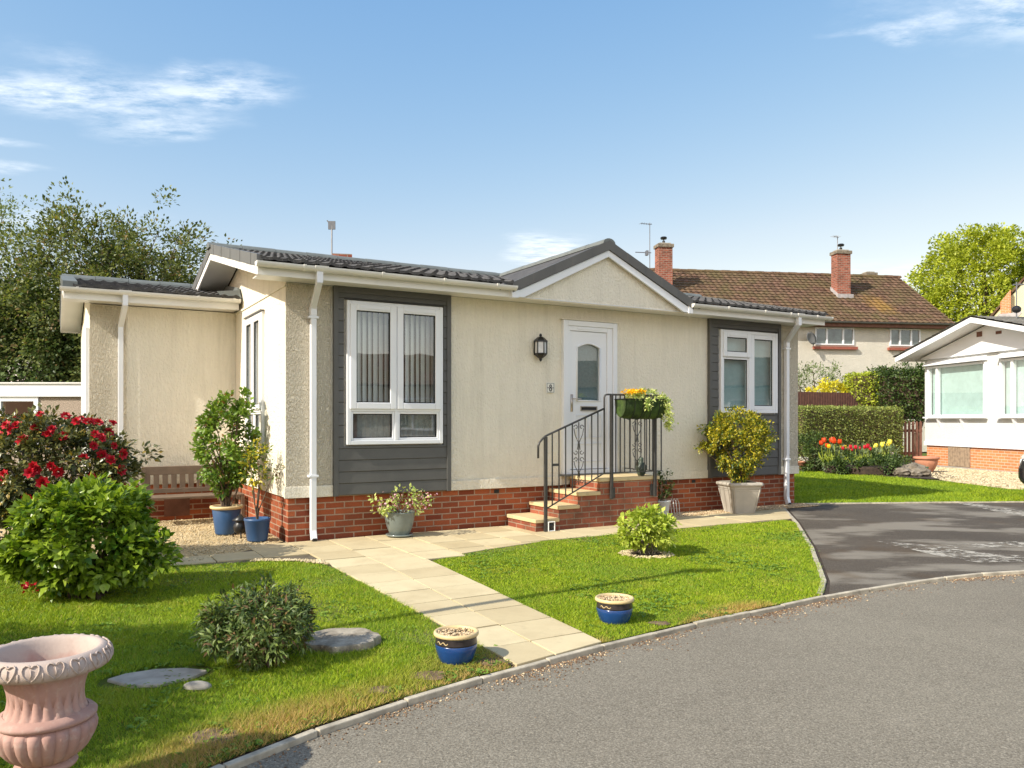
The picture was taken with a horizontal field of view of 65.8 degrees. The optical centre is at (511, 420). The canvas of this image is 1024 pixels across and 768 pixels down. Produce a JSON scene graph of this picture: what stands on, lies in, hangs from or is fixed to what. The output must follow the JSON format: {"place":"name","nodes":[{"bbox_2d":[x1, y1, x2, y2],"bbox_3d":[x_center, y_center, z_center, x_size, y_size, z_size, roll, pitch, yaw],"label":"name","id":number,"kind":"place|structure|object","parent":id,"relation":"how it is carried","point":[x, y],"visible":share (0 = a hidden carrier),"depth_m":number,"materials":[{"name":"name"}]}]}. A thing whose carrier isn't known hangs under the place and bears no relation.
{"place":"outdoors","nodes":[
{"label":"outdoors","id":0,"kind":"place"},
{"bbox_2d":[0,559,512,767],"bbox_3d":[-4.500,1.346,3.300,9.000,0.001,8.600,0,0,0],"label":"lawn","id":1,"kind":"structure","parent":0,"point":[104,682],"depth_m":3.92,"materials":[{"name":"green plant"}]},
{"bbox_2d":[20,582,38,593],"bbox_3d":[-3.661,1.284,6.097,0.246,0.108,0.149,0,0,0],"label":"fallen camellia spray","id":2,"kind":"object","parent":1,"relation":"on","point":[25,587],"visible":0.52,"depth_m":6.09,"materials":[{"name":"red plant"}]},
{"bbox_2d":[0,633,113,767],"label":"garden urn","id":3,"kind":"object","parent":1,"relation":"on","point":[49,717],"visible":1,"depth_m":2.68,"materials":[{"name":"pink stone"}]},
{"bbox_2d":[0,472,185,602],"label":"laurel shrub","id":4,"kind":"object","parent":1,"relation":"on","point":[64,558],"visible":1,"depth_m":5.77,"materials":[{"name":"green plant"}]},
{"bbox_2d":[107,668,207,687],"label":"sunken slab","id":5,"kind":"structure","parent":1,"relation":"on","point":[153,677],"depth_m":4.11,"materials":[{"name":"stone"}]},
{"bbox_2d":[183,681,211,689],"bbox_3d":[-1.585,1.342,3.990,0.150,0.060,0.068,0,0,0],"label":"flat stone","id":6,"kind":"object","parent":1,"relation":"on","point":[197,685],"visible":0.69,"depth_m":3.97,"materials":[{"name":"stone"}]},
{"bbox_2d":[181,727,236,745],"bbox_3d":[-1.269,1.341,3.364,0.213,0.001,0.201,0,0,32],"label":"soil patch","id":7,"kind":"object","parent":1,"relation":"on","point":[198,735],"visible":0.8,"depth_m":3.37,"materials":[{"name":"brown soil"}]},
{"bbox_2d":[189,572,319,672],"bbox_3d":[-1.418,1.126,4.362,0.736,0.591,0.718,0,0,0],"label":"dusky shrub","id":8,"kind":"object","parent":1,"relation":"on","point":[239,619],"visible":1,"depth_m":4.25,"materials":[{"name":"green plant"}]},
{"bbox_2d":[0,560,510,767],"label":"weeds","id":9,"kind":"object","parent":1,"relation":"on","point":[258,740],"visible":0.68,"depth_m":4.32,"materials":[{"name":"green plant"}]},
{"bbox_2d":[303,628,380,654],"bbox_3d":[-1.031,1.331,4.751,0.485,0.070,0.435,0,0,0],"label":"stone slab","id":10,"kind":"object","parent":1,"relation":"on","point":[334,640],"visible":0.84,"depth_m":4.69,"materials":[{"name":"grey stone"}]},
{"bbox_2d":[365,685,389,693],"bbox_3d":[-0.662,1.341,3.943,0.135,0.001,0.125,0,0,-32],"label":"soil patch","id":11,"kind":"object","parent":1,"relation":"on","point":[377,688],"visible":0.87,"depth_m":3.95,"materials":[{"name":"brown soil"}]},
{"bbox_2d":[410,671,444,679],"bbox_3d":[-0.439,1.341,4.168,0.188,0.001,0.158,0,0,0],"label":"soil patch","id":12,"kind":"object","parent":1,"relation":"on","point":[435,674],"visible":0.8,"depth_m":4.17,"materials":[{"name":"brown soil"}]},
{"bbox_2d":[434,625,478,665],"bbox_3d":[-0.312,1.259,4.430,0.254,0.174,0.254,0,0,0],"label":"flower pot","id":13,"kind":"object","parent":1,"relation":"on","point":[455,644],"visible":1,"depth_m":4.34,"materials":[{"name":"blue ceramic"}]},
{"bbox_2d":[475,658,501,664],"bbox_3d":[-0.137,1.341,4.402,0.172,0.001,0.128,0,0,0],"label":"soil patch","id":14,"kind":"object","parent":1,"relation":"on","point":[485,662],"visible":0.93,"depth_m":4.41,"materials":[{"name":"brown soil"}]},
{"bbox_2d":[161,510,789,664],"bbox_3d":[1.202,1.344,7.919,9.200,0.001,4.980,0,0,-30],"label":"path bedding","id":15,"kind":"object","parent":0,"point":[309,556],"visible":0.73,"depth_m":6.49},
{"bbox_2d":[250,558,329,564],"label":"gravel","id":16,"kind":"structure","parent":15,"relation":"on","point":[318,561],"depth_m":7.50,"materials":[{"name":"beige gravel"}]},
{"bbox_2d":[149,509,790,666],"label":"paving slabs","id":17,"kind":"structure","parent":15,"relation":"on","point":[408,571],"depth_m":6.99,"materials":[{"name":"beige stone"}]},
{"bbox_2d":[368,483,437,537],"bbox_3d":[-1.262,1.022,9.115,0.841,0.612,0.598,0,0,-30],"label":"grey pot plant","id":18,"kind":"object","parent":17,"relation":"on","point":[399,523],"visible":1,"depth_m":8.98,"materials":[{"name":"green plant"}]},
{"bbox_2d":[548,521,554,531],"bbox_3d":[0.470,1.275,9.540,0.100,0.120,0.040,0,0,-30],"label":"ground socket","id":19,"kind":"object","parent":17,"relation":"on","point":[551,525],"visible":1,"depth_m":9.53,"materials":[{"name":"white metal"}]},
{"bbox_2d":[537,394,661,531],"bbox_3d":[0.962,0.505,10.234,1.934,1.689,0.733,0,0,-30],"label":"metal railing","id":20,"kind":"object","parent":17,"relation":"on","point":[653,487],"visible":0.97,"depth_m":9.94,"materials":[{"name":"black metal"}]},
{"bbox_2d":[614,387,678,431],"bbox_3d":[1.723,-0.140,10.148,0.830,0.577,0.394,0,0,-30],"label":"hanging trough","id":21,"kind":"object","parent":20,"relation":"hanging from","point":[629,407],"visible":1,"depth_m":10.03,"materials":[{"name":"green metal"}]},
{"bbox_2d":[693,405,779,513],"bbox_3d":[3.234,0.545,11.492,1.237,1.585,1.011,0,0,-12],"label":"potted plant","id":22,"kind":"object","parent":17,"relation":"on","point":[739,493],"visible":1,"depth_m":11.36,"materials":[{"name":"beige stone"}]},
{"bbox_2d":[0,456,1013,767],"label":"plot ground","id":23,"kind":"structure","parent":0,"point":[826,590],"depth_m":4.22,"materials":[{"name":"grey concrete"}]},
{"bbox_2d":[0,382,81,482],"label":"garage","id":24,"kind":"structure","parent":23,"relation":"on","point":[21,397],"depth_m":15.97,"materials":[{"name":"white paint"}]},
{"bbox_2d":[0,397,38,444],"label":"window","id":25,"kind":"structure","parent":24,"relation":"in","point":[22,404],"depth_m":16.27,"materials":[{"name":"white plastic"}]},
{"bbox_2d":[0,402,163,540],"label":"camellia bush","id":26,"kind":"object","parent":23,"relation":"on","point":[25,433],"visible":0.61,"depth_m":6.87,"materials":[{"name":"red plant"}]},
{"bbox_2d":[0,517,282,561],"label":"gravel bed","id":27,"kind":"object","parent":23,"relation":"on","point":[215,540],"visible":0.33,"depth_m":8.86,"materials":[{"name":"beige gravel"}]},
{"bbox_2d":[141,465,244,516],"bbox_3d":[-4.172,0.973,10.375,1.205,0.746,0.460,0,0,-30],"label":"garden bench","id":28,"kind":"object","parent":27,"relation":"on","point":[166,471],"visible":0.51,"depth_m":10.42,"materials":[{"name":"brown wood"}]},
{"bbox_2d":[189,386,263,534],"bbox_3d":[-3.329,0.457,9.287,0.876,1.746,0.862,0,0,-30],"label":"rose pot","id":29,"kind":"object","parent":27,"relation":"on","point":[226,482],"visible":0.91,"depth_m":9.22,"materials":[{"name":"blue plastic"}]},
{"bbox_2d":[232,514,245,537],"bbox_3d":[-3.100,1.200,9.039,0.180,0.263,0.186,0,0,-30],"label":"figurine","id":30,"kind":"object","parent":27,"relation":"on","point":[239,526],"visible":0.78,"depth_m":8.98,"materials":[{"name":"black metal"}]},
{"bbox_2d":[236,437,283,541],"bbox_3d":[-2.761,0.757,8.769,0.559,1.147,0.377,0,0,-4],"label":"young tree pot","id":31,"kind":"object","parent":27,"relation":"on","point":[257,528],"visible":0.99,"depth_m":8.74,"materials":[{"name":"blue plastic"}]},
{"bbox_2d":[332,253,351,256],"bbox_3d":[-2.500,-1.415,20.500,8.600,5.530,6.000,0,0,-12],"label":"bungalow","id":32,"kind":"object","parent":23,"relation":"on","point":[345,255],"visible":0.06,"depth_m":19.84,"materials":[{"name":"red brick"}]},
{"bbox_2d":[327,220,334,254],"bbox_3d":[-4.641,-3.795,20.300,0.222,2.689,0.042,0,0,0],"label":"pole aerial","id":33,"kind":"object","parent":32,"relation":"attached to","point":[331,225],"visible":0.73,"depth_m":20.28,"materials":[{"name":"metal"}]},
{"bbox_2d":[60,238,833,542],"bbox_3d":[-1.342,-0.472,13.025,10.604,3.844,7.352,0,0,-30],"label":"bungalow","id":34,"kind":"object","parent":23,"relation":"on","point":[362,379],"visible":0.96,"depth_m":10.24,"materials":[{"name":"beige paint"}]},
{"bbox_2d":[243,309,263,443],"bbox_3d":[-3.016,-0.530,10.097,0.595,1.620,0.980,0,0,-30],"label":"window","id":35,"kind":"structure","parent":34,"relation":"in","point":[254,322],"depth_m":9.87,"materials":[{"name":"white plastic"}]},
{"bbox_2d":[345,300,442,444],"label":"window","id":36,"kind":"structure","parent":34,"relation":"in","point":[394,352],"depth_m":9.32,"materials":[{"name":"white plastic"}]},
{"bbox_2d":[534,334,547,361],"bbox_3d":[0.370,-0.945,10.251,0.159,0.360,0.184,0,0,-30],"label":"wall lantern","id":37,"kind":"object","parent":34,"relation":"attached to","point":[540,347],"depth_m":10.20,"materials":[{"name":"black metal"}]},
{"bbox_2d":[546,383,554,392],"bbox_3d":[0.504,-0.430,10.399,0.136,0.136,0.020,0,0,-30],"label":"number plaque","id":38,"kind":"object","parent":34,"relation":"attached to","point":[550,387],"visible":1,"depth_m":10.40,"materials":[{"name":"white ceramic"}]},
{"bbox_2d":[570,331,605,468],"bbox_3d":[1.034,-0.272,10.698,0.604,1.845,0.124,0,0,-30],"label":"door","id":39,"kind":"structure","parent":34,"relation":"in","point":[587,349],"depth_m":10.72,"materials":[{"name":"white plastic"}]},
{"bbox_2d":[718,329,777,412],"bbox_3d":[3.487,-0.741,12.451,1.220,1.254,0.731,0,0,-30],"label":"window","id":40,"kind":"structure","parent":34,"relation":"in","point":[747,360],"depth_m":12.19,"materials":[{"name":"white plastic"}]},
{"bbox_2d":[507,473,659,531],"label":"entrance steps","id":41,"kind":"structure","parent":23,"relation":"on","point":[592,504],"depth_m":10.01,"materials":[{"name":"red brick"}]},
{"bbox_2d":[636,457,646,475],"bbox_3d":[1.698,0.602,10.414,0.150,0.245,0.150,0,0,0],"label":"garden ornament","id":42,"kind":"object","parent":41,"relation":"on","point":[641,462],"visible":0.84,"depth_m":10.37,"materials":[{"name":"grey ceramic"}]},
{"bbox_2d":[671,503,820,516],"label":"gravel","id":43,"kind":"structure","parent":23,"relation":"on","point":[713,511],"depth_m":11.83,"materials":[{"name":"beige gravel"}]},
{"bbox_2d":[657,468,674,513],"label":"white pot plant","id":44,"kind":"object","parent":43,"relation":"on","point":[663,502],"visible":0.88,"depth_m":11.19,"materials":[{"name":"green plant"}]},
{"bbox_2d":[670,499,679,513],"bbox_3d":[2.321,1.219,11.272,0.168,0.224,0.028,0,0,-30],"label":"wire edging","id":45,"kind":"object","parent":43,"relation":"on","point":[673,506],"visible":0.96,"depth_m":11.27,"materials":[{"name":"grey metal"}]},
{"bbox_2d":[783,507,826,594],"bbox_3d":[3.368,1.357,9.259,0.166,0.047,6.562,0,0,16],"label":"driveway edging","id":46,"kind":"object","parent":23,"relation":"on","point":[814,554],"visible":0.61,"depth_m":7.83,"materials":[{"name":"concrete"}]},
{"bbox_2d":[805,377,848,392],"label":"yellow shrub","id":47,"kind":"object","parent":23,"relation":"on","point":[821,383],"visible":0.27,"depth_m":28.16,"materials":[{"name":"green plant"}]},
{"bbox_2d":[798,392,857,406],"bbox_3d":[10.416,0.210,26.120,2.790,2.280,0.072,0,0,-26],"label":"timber fence","id":48,"kind":"object","parent":23,"relation":"on","point":[824,398],"visible":0.3,"depth_m":26.05,"materials":[{"name":"brown wood"}]},
{"bbox_2d":[798,404,906,463],"bbox_3d":[9.729,0.463,23.289,4.499,1.909,1.093,0,0,-28],"label":"clipped hedge","id":49,"kind":"object","parent":23,"relation":"on","point":[856,425],"visible":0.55,"depth_m":22.94,"materials":[{"name":"green plant"}]},
{"bbox_2d":[842,370,881,406],"bbox_3d":[12.355,-0.203,28.024,1.286,3.164,1.247,0,0,0],"label":"golden conifer","id":50,"kind":"object","parent":23,"relation":"on","point":[860,388],"visible":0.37,"depth_m":27.65,"materials":[{"name":"yellow plant"}]},
{"bbox_2d":[863,362,924,455],"bbox_3d":[13.771,-0.398,28.012,3.043,3.510,1.883,0,0,0],"label":"dark evergreen hedge","id":51,"kind":"object","parent":23,"relation":"on","point":[904,387],"visible":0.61,"depth_m":27.57,"materials":[{"name":"green plant"}]},
{"bbox_2d":[791,501,1023,503],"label":"lawn edging","id":52,"kind":"object","parent":23,"relation":"on","point":[919,502],"visible":0.51,"depth_m":12.88,"materials":[{"name":"concrete"}]},
{"bbox_2d":[893,316,1023,471],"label":"white park home","id":53,"kind":"object","parent":23,"relation":"on","point":[974,391],"visible":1,"depth_m":22.07,"materials":[{"name":"plastic"}]},
{"bbox_2d":[922,355,987,428],"bbox_3d":[12.806,-0.775,22.896,0.310,2.050,2.580,0,0,-7],"label":"window","id":54,"kind":"structure","parent":53,"relation":"in","point":[959,390],"depth_m":22.92,"materials":[{"name":"white plastic"}]},
{"bbox_2d":[994,351,1023,429],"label":"window","id":55,"kind":"structure","parent":53,"relation":"in","point":[1014,366],"depth_m":20.73,"materials":[{"name":"white plastic"}]},
{"bbox_2d":[1012,282,1023,317],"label":"roof aerial","id":56,"kind":"object","parent":53,"relation":"on","point":[1016,309],"visible":0.96,"depth_m":20.98,"materials":[{"name":"metal"}]},
{"bbox_2d":[0,0,1023,381],"label":"sky","id":57,"kind":"structure","parent":0,"point":[498,136],"materials":[{"name":"blue"}]},
{"bbox_2d":[433,519,824,643],"bbox_3d":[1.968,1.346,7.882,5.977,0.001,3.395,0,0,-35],"label":"lawn","id":58,"kind":"structure","parent":0,"point":[652,617],"depth_m":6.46,"materials":[{"name":"green plant"}]},
{"bbox_2d":[595,593,633,624],"bbox_3d":[0.685,1.260,5.290,0.262,0.171,0.262,0,0,0],"label":"flower pot","id":59,"kind":"object","parent":58,"relation":"on","point":[614,608],"visible":1,"depth_m":5.20,"materials":[{"name":"blue ceramic"}]},
{"bbox_2d":[614,502,682,558],"bbox_3d":[1.344,1.077,7.919,0.701,0.546,0.626,0,0,0],"label":"lime shrub","id":60,"kind":"object","parent":58,"relation":"on","point":[653,530],"visible":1,"depth_m":7.79,"materials":[{"name":"green plant"}]},
{"bbox_2d":[648,621,668,624],"bbox_3d":[0.973,1.341,5.245,0.148,0.001,0.120,0,0,0],"label":"soil patch","id":61,"kind":"object","parent":58,"relation":"on","point":[659,623],"visible":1,"depth_m":5.26,"materials":[{"name":"brown soil"}]},
{"bbox_2d":[242,574,1023,767],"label":"road","id":62,"kind":"structure","parent":0,"point":[919,677],"depth_m":3.84,"materials":[{"name":"grey asphalt"}]},
{"bbox_2d":[246,574,1023,767],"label":"road grit","id":63,"kind":"object","parent":62,"relation":"on","point":[584,658],"visible":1,"depth_m":4.56,"materials":[{"name":"grey gravel"}]},
{"bbox_2d":[819,469,953,478],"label":"flower bed soil","id":64,"kind":"structure","parent":0,"point":[924,477],"depth_m":18.83,"materials":[{"name":"brown soil"}]},
{"bbox_2d":[798,430,837,471],"bbox_3d":[7.830,0.892,20.923,1.609,1.338,1.387,0,0,0],"label":"dome shrub","id":65,"kind":"object","parent":64,"relation":"on","point":[809,451],"visible":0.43,"depth_m":20.62,"materials":[{"name":"green plant"}]},
{"bbox_2d":[823,462,901,475],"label":"raised bed soil","id":66,"kind":"structure","parent":64,"relation":"on","point":[869,470],"depth_m":19.37,"materials":[{"name":"brown soil"}]},
{"bbox_2d":[811,440,852,468],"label":"tulip","id":67,"kind":"object","parent":66,"relation":"on","point":[833,452],"depth_m":20.32,"materials":[{"name":"green plant"}]},
{"bbox_2d":[821,450,873,474],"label":"ground cover","id":68,"kind":"object","parent":66,"relation":"on","point":[838,461],"visible":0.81,"depth_m":19.57,"materials":[{"name":"green plant"}]},
{"bbox_2d":[826,444,833,459],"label":"tulip","id":69,"kind":"object","parent":68,"relation":"on","point":[829,446],"visible":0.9,"depth_m":19.98,"materials":[{"name":"yellow plant"}]},
{"bbox_2d":[831,438,839,456],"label":"tulip","id":70,"kind":"object","parent":68,"relation":"on","point":[833,440],"visible":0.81,"depth_m":20.13,"materials":[{"name":"orange plant"}]},
{"bbox_2d":[854,445,859,462],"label":"tulip","id":71,"kind":"object","parent":68,"relation":"on","point":[855,447],"visible":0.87,"depth_m":20.04,"materials":[{"name":"red plant"}]},
{"bbox_2d":[837,442,877,464],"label":"tulip leaves","id":72,"kind":"object","parent":66,"relation":"on","point":[863,451],"visible":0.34,"depth_m":20.43,"materials":[{"name":"green plant"}]},
{"bbox_2d":[862,441,901,464],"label":"tulip leaves","id":73,"kind":"object","parent":66,"relation":"on","point":[880,449],"visible":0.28,"depth_m":20.41,"materials":[{"name":"green plant"}]},
{"bbox_2d":[861,453,903,474],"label":"ground cover","id":74,"kind":"object","parent":66,"relation":"on","point":[876,459],"visible":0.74,"depth_m":19.29,"materials":[{"name":"green plant"}]},
{"bbox_2d":[870,451,914,465],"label":"ground cover","id":75,"kind":"object","parent":66,"relation":"on","point":[905,458],"visible":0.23,"depth_m":19.96,"materials":[{"name":"green plant"}]},
{"bbox_2d":[903,462,925,474],"bbox_3d":[9.856,1.231,19.383,0.497,0.429,0.657,0,0,-24],"label":"rock","id":76,"kind":"object","parent":66,"relation":"on","point":[912,466],"visible":0.38,"depth_m":19.25,"materials":[{"name":"grey stone"}]},
{"bbox_2d":[892,467,909,475],"bbox_3d":[9.343,1.250,19.008,0.392,0.255,0.276,0,0,37],"label":"rock","id":77,"kind":"object","parent":64,"relation":"on","point":[903,471],"visible":0.9,"depth_m":18.91,"materials":[{"name":"grey stone"}]},
{"bbox_2d":[911,470,922,476],"bbox_3d":[9.608,1.267,18.800,0.296,0.193,0.224,12,0,-7],"label":"rock","id":78,"kind":"object","parent":64,"relation":"on","point":[915,473],"visible":0.85,"depth_m":18.73,"materials":[{"name":"beige stone"}]},
{"bbox_2d":[918,467,931,475],"bbox_3d":[9.841,1.247,18.894,0.394,0.257,0.298,23,-7,-37],"label":"rock","id":79,"kind":"object","parent":64,"relation":"on","point":[925,471],"visible":0.8,"depth_m":18.78,"materials":[{"name":"grey stone"}]},
{"bbox_2d":[786,503,1023,593],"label":"driveway","id":80,"kind":"structure","parent":0,"point":[854,549],"depth_m":8.97,"materials":[{"name":"grey asphalt"}]},
{"bbox_2d":[886,541,1023,561],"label":"painted marking","id":81,"kind":"object","parent":80,"relation":"on","point":[950,549],"visible":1,"depth_m":8.06,"materials":[{"name":"beige paint"}]},
{"bbox_2d":[959,503,1023,516],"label":"painted line","id":82,"kind":"object","parent":80,"relation":"on","point":[1006,511],"visible":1,"depth_m":11.96,"materials":[{"name":"beige paint"}]},
{"bbox_2d":[1018,455,1023,483],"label":"parked car","id":83,"kind":"object","parent":80,"relation":"on","point":[1021,470],"visible":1,"depth_m":13.22,"materials":[{"name":"paint"}]},
{"bbox_2d":[794,470,1023,502],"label":"lawn","id":84,"kind":"structure","parent":0,"point":[889,491],"depth_m":15.24,"materials":[{"name":"green plant"}]},
{"bbox_2d":[798,457,808,468],"bbox_3d":[7.712,1.132,21.000,0.320,0.411,0.321,0,0,0],"label":"terracotta pot","id":85,"kind":"object","parent":84,"relation":"on","point":[801,462],"visible":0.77,"depth_m":20.90,"materials":[{"name":"orange ceramic"}]},
{"bbox_2d":[907,462,1015,473],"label":"forecourt path","id":86,"kind":"structure","parent":0,"point":[971,468],"depth_m":22.00,"materials":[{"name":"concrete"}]},
{"bbox_2d":[900,421,921,462],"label":"picket gate","id":87,"kind":"structure","parent":86,"relation":"on","point":[909,430],"depth_m":24.28,"materials":[{"name":"brown wood"}]},
{"label":"ground","id":88,"kind":"structure","parent":0,"visible":0},
{"bbox_2d":[0,178,79,298],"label":"background tree","id":89,"kind":"object","parent":88,"relation":"on","point":[10,205],"visible":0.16,"depth_m":23.86,"materials":[{"name":"green plant"}]},
{"bbox_2d":[0,256,120,381],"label":"understorey tree","id":90,"kind":"object","parent":88,"relation":"on","point":[16,365],"visible":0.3,"depth_m":17.86,"materials":[{"name":"green plant"}]},
{"bbox_2d":[0,176,241,381],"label":"hedgerow tree","id":91,"kind":"object","parent":88,"relation":"on","point":[128,260],"visible":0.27,"depth_m":18.49,"materials":[{"name":"green plant"}]},
{"bbox_2d":[210,570,1023,767],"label":"kerb edging","id":92,"kind":"object","parent":88,"relation":"on","point":[265,752],"visible":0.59,"depth_m":4.34,"materials":[{"name":"concrete"}]},
{"bbox_2d":[650,236,954,451],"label":"two storey house","id":93,"kind":"structure","parent":88,"relation":"on","point":[881,320],"depth_m":34.32,"materials":[{"name":"brown tile"}]},
{"bbox_2d":[635,250,650,255],"bbox_3d":[5.719,-7.300,34.492,0.720,0.200,0.200,0,0,-10],"label":"roof aerial","id":94,"kind":"object","parent":93,"relation":"attached to","point":[646,252],"visible":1,"depth_m":34.43,"materials":[{"name":"metal"}]},
{"bbox_2d":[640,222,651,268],"bbox_3d":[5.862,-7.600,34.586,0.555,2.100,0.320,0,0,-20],"label":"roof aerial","id":95,"kind":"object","parent":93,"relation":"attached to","point":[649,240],"visible":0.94,"depth_m":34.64,"materials":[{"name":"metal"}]},
{"bbox_2d":[807,332,816,346],"bbox_3d":[12.585,-3.409,33.053,0.356,0.616,0.642,0,0,44],"label":"satellite dish","id":96,"kind":"object","parent":93,"relation":"attached to","point":[811,337],"visible":1,"depth_m":33.13,"materials":[{"name":"grey plastic"}]},
{"bbox_2d":[813,327,857,349],"bbox_3d":[13.673,-3.475,33.521,2.000,0.930,0.180,0,0,-9],"label":"window","id":97,"kind":"structure","parent":93,"relation":"in","point":[824,335],"depth_m":33.54,"materials":[{"name":"white plastic"}]},
{"bbox_2d":[887,329,920,350],"bbox_3d":[16.910,-3.475,34.026,1.650,0.930,0.180,0,0,-9],"label":"window","id":98,"kind":"structure","parent":93,"relation":"in","point":[898,337],"depth_m":34.04,"materials":[{"name":"white plastic"}]},
{"bbox_2d":[798,359,850,392],"bbox_3d":[11.929,-0.536,31.041,4.262,3.800,2.137,0,0,0],"label":"grey shrub","id":99,"kind":"object","parent":88,"relation":"on","point":[810,371],"visible":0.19,"depth_m":30.93,"materials":[{"name":"green plant"}]},
{"bbox_2d":[903,222,1023,322],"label":"oak tree","id":100,"kind":"object","parent":88,"relation":"on","point":[955,257],"visible":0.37,"depth_m":49.20,"materials":[{"name":"green plant"}]},
{"bbox_2d":[990,277,1023,316],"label":"gable house","id":101,"kind":"structure","parent":88,"relation":"on","point":[1006,305],"depth_m":36.31,"materials":[{"name":"beige paint"}]},
{"label":"gravel forecourt","id":102,"kind":"structure","parent":0,"visible":0},
{"bbox_2d":[928,466,1023,488],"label":"gravel","id":103,"kind":"structure","parent":102,"relation":"on","point":[975,476],"depth_m":18.48,"materials":[{"name":"beige gravel"}]},
{"bbox_2d":[913,456,939,471],"bbox_3d":[10.701,1.133,20.450,0.620,0.410,0.620,0,0,0],"label":"terracotta bowl","id":104,"kind":"object","parent":103,"relation":"on","point":[931,462],"visible":0.79,"depth_m":20.24,"materials":[{"name":"orange ceramic"}]}
]}

